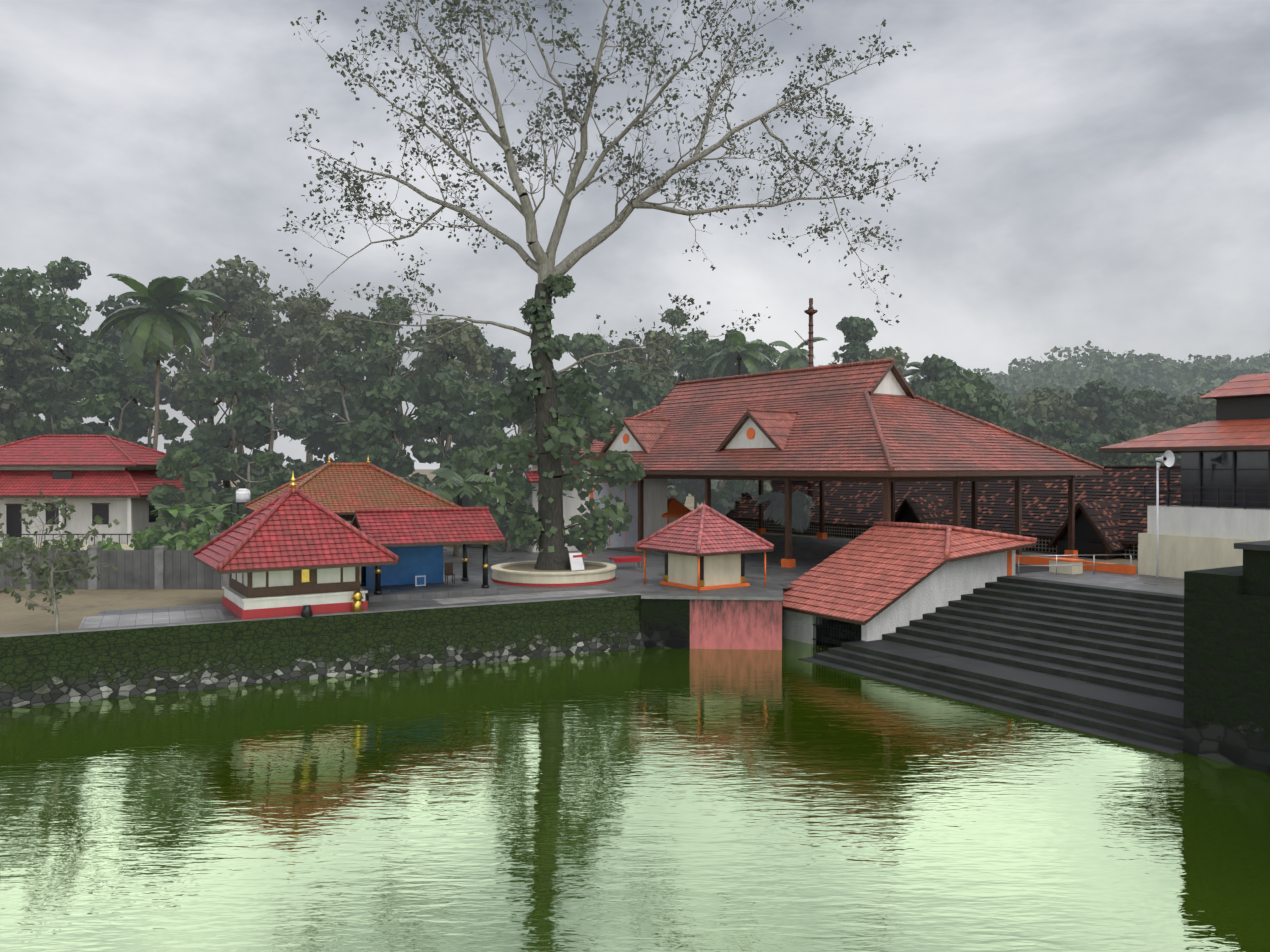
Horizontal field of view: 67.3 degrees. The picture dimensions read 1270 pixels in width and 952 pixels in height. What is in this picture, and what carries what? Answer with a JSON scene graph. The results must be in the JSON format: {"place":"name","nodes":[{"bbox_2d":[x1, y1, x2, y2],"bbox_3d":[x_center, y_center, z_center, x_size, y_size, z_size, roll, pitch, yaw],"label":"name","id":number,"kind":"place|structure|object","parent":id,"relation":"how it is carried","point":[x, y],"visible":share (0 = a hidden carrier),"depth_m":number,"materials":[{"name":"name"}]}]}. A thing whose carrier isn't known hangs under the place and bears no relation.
{"place":"outdoors","nodes":[
{"label":"outdoors","id":0,"kind":"place"},
{"bbox_2d":[0,546,229,589],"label":"compound wall","id":1,"kind":"structure","parent":0,"point":[159,568],"depth_m":47.61,"materials":[{"name":"concrete"}]},
{"bbox_2d":[78,547,805,628],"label":"paving","id":2,"kind":"structure","parent":0,"point":[629,579],"depth_m":46.74,"materials":[{"name":"grey concrete"}]},
{"bbox_2d":[193,472,398,619],"bbox_3d":[-14.860,2.739,41.492,7.170,5.950,7.170,0,1,-32],"label":"shrine","id":3,"kind":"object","parent":2,"relation":"on","point":[292,550],"visible":1,"depth_m":39.64,"materials":[{"name":"red tile"}]},
{"bbox_2d":[351,507,504,601],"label":"blue pavilion","id":4,"kind":"structure","parent":2,"relation":"on","point":[415,540],"depth_m":45.79,"materials":[{"name":"brown tile"}]},
{"bbox_2d":[491,561,615,586],"bbox_3d":[-4.410,5.267,51.952,6.800,0.720,6.800,0,0,-1],"label":"tree planter","id":5,"kind":"object","parent":2,"relation":"on","point":[522,573],"visible":0.83,"depth_m":49.43,"materials":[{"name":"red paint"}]},
{"bbox_2d":[565,552,586,570],"bbox_3d":[-3.238,4.872,51.322,0.908,1.535,0.993,0,1,-39],"label":"sign board","id":6,"kind":"object","parent":5,"relation":"on","point":[576,561],"visible":0.75,"depth_m":51.13,"materials":[{"name":"white plastic"}]},
{"bbox_2d":[497,452,666,551],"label":"white hall","id":7,"kind":"structure","parent":2,"relation":"on","point":[655,499],"depth_m":71.55,"materials":[{"name":"white paint"}]},
{"bbox_2d":[609,556,641,567],"bbox_3d":[-0.575,5.252,57.776,1.900,0.655,0.710,0,1,-27],"label":"bench","id":8,"kind":"object","parent":2,"relation":"on","point":[635,559],"visible":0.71,"depth_m":57.62,"materials":[{"name":"plastic"}]},
{"bbox_2d":[662,495,691,524],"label":"orange shrine","id":9,"kind":"object","parent":2,"relation":"on","point":[676,509],"visible":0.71,"depth_m":74.06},
{"bbox_2d":[636,499,773,592],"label":"pavilion","id":10,"kind":"structure","parent":2,"relation":"on","point":[704,546],"depth_m":48.27,"materials":[{"name":"brown tile"}]},
{"bbox_2d":[0,469,1182,634],"bbox_3d":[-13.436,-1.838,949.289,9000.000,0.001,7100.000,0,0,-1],"label":"ground bank","id":11,"kind":"structure","parent":0,"point":[76,607],"depth_m":43.33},
{"bbox_2d":[0,490,119,633],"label":"sapling","id":12,"kind":"object","parent":11,"relation":"on","point":[44,553],"depth_m":34.84,"materials":[{"name":"green plant"}]},
{"bbox_2d":[0,435,198,549],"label":"house","id":13,"kind":"structure","parent":11,"relation":"on","point":[111,479],"depth_m":71.33,"materials":[{"name":"red tile"}]},
{"bbox_2d":[0,523,220,549],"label":"garden shrubs","id":14,"kind":"object","parent":11,"relation":"on","point":[148,539],"visible":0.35,"depth_m":58.15,"materials":[{"name":"green plant"}]},
{"bbox_2d":[148,503,250,538],"bbox_3d":[-29.569,3.656,65.265,6.943,3.720,12.325,0,1,-41],"label":"banana","id":15,"kind":"object","parent":11,"relation":"on","point":[176,514],"depth_m":63.42,"materials":[{"name":"green plant"}]},
{"bbox_2d":[200,520,226,589],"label":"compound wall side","id":16,"kind":"structure","parent":11,"relation":"on","point":[224,575],"depth_m":56.37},
{"bbox_2d":[228,488,250,525],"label":"water tank","id":17,"kind":"object","parent":11,"relation":"on","point":[242,495],"visible":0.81,"depth_m":67.56,"materials":[{"name":"white plastic"}]},
{"bbox_2d":[244,456,460,571],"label":"tiled-roof building","id":18,"kind":"structure","parent":11,"relation":"on","point":[344,491],"depth_m":57.81,"materials":[{"name":"orange tile"}]},
{"bbox_2d":[0,256,1189,551],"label":"forest leaves","id":19,"kind":"object","parent":11,"relation":"on","point":[978,396],"visible":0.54,"depth_m":92.93,"materials":[{"name":"green plant"}]},
{"bbox_2d":[0,272,1215,551],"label":"forest","id":20,"kind":"object","parent":11,"relation":"on","point":[448,404],"depth_m":93.84,"materials":[{"name":"green plant"}]},
{"bbox_2d":[0,255,1215,498],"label":"trees","id":21,"kind":"object","parent":20,"relation":"attached to","point":[280,345],"visible":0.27,"depth_m":108.63,"materials":[{"name":"green plant"}]},
{"bbox_2d":[795,298,817,503],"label":"flagstaff","id":22,"kind":"object","parent":11,"relation":"on","point":[810,311],"visible":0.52,"depth_m":88.34,"materials":[{"name":"orange metal"}]},
{"bbox_2d":[572,358,1103,572],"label":"pavilion","id":23,"kind":"structure","parent":11,"relation":"on","point":[878,420],"depth_m":61.94,"materials":[{"name":"red clay roof tile"},{"name":"dark wood"},{"name":"brown wood"}]},
{"bbox_2d":[726,465,1180,559],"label":"temple roofs","id":24,"kind":"structure","parent":11,"relation":"on","point":[1110,513],"depth_m":72.58,"materials":[{"name":"brown clay roof tile"}]},
{"bbox_2d":[1012,563,1183,594],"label":"paved terrace","id":25,"kind":"structure","parent":11,"relation":"on","point":[1159,584],"depth_m":46.01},
{"bbox_2d":[1018,554,1131,575],"bbox_3d":[22.322,4.505,48.377,6.138,1.024,0.056,0,0,-7],"label":"steel railing","id":26,"kind":"object","parent":25,"relation":"on","point":[1093,564],"visible":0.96,"depth_m":48.35,"materials":[{"name":"metal"}]},
{"bbox_2d":[1015,555,1135,573],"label":"low wall","id":27,"kind":"structure","parent":25,"relation":"on","point":[1080,566],"depth_m":49.46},
{"bbox_2d":[1155,450,1174,577],"bbox_3d":[26.078,1.883,46.993,0.815,6.292,0.775,0,0,-11],"label":"loudspeaker","id":28,"kind":"object","parent":25,"relation":"on","point":[1167,458],"visible":1,"depth_m":47.18,"materials":[{"name":"white metal"}]},
{"bbox_2d":[1098,373,1269,578],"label":"building","id":29,"kind":"structure","parent":25,"relation":"on","point":[1215,514],"depth_m":47.03,"materials":[{"name":"beige paint"}]},
{"bbox_2d":[254,0,938,569],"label":"tree","id":30,"kind":"object","parent":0,"point":[488,16],"depth_m":51.62,"materials":[{"name":"grey plant"}]},
{"bbox_2d":[474,274,645,554],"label":"climbing vines","id":31,"kind":"object","parent":30,"relation":"attached to","point":[561,442],"visible":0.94,"depth_m":52.66,"materials":[{"name":"green plant"}]},
{"bbox_2d":[0,638,1269,951],"bbox_3d":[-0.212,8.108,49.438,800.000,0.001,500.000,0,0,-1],"label":"water","id":32,"kind":"structure","parent":0,"point":[784,798],"depth_m":23.06,"materials":[{"name":"green liquid"}]},
{"bbox_2d":[0,593,644,708],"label":"pond wall","id":33,"kind":"structure","parent":32,"relation":"in","point":[43,668],"depth_m":38.42,"materials":[{"name":"stone"}]},
{"bbox_2d":[799,576,1183,754],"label":"steps","id":34,"kind":"structure","parent":32,"relation":"in","point":[1105,662],"depth_m":37.90,"materials":[{"name":"grey stone"}]},
{"bbox_2d":[783,521,1048,647],"bbox_3d":[15.332,5.786,48.923,16.126,6.653,7.702,0,1,-31],"label":"covered ghat","id":35,"kind":"object","parent":34,"relation":"on","point":[876,581],"visible":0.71,"depth_m":46.40,"materials":[{"name":"red tile"}]},
{"bbox_2d":[1183,540,1269,773],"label":"buttress wall","id":36,"kind":"structure","parent":32,"relation":"in","point":[1226,714],"depth_m":27.48,"materials":[{"name":"stone"}]},
{"bbox_2d":[0,0,1269,468],"label":"sky","id":37,"kind":"structure","parent":0,"point":[1101,174],"materials":[{"name":"grey"}]},
{"bbox_2d":[641,574,800,649],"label":"platform","id":38,"kind":"structure","parent":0,"point":[750,617],"depth_m":44.99,"materials":[{"name":"pink painted plaster"},{"name":"paving"},{"name":"dark stone"}]},
{"bbox_2d":[704,386,1200,487],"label":"hill","id":39,"kind":"structure","parent":0,"point":[1157,390],"depth_m":301.47,"materials":[{"name":"green plant"}]},
{"bbox_2d":[704,340,1269,488],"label":"hill trees","id":40,"kind":"object","parent":39,"relation":"on","point":[1072,375],"visible":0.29,"depth_m":288.56,"materials":[{"name":"green plant"}]}
]}

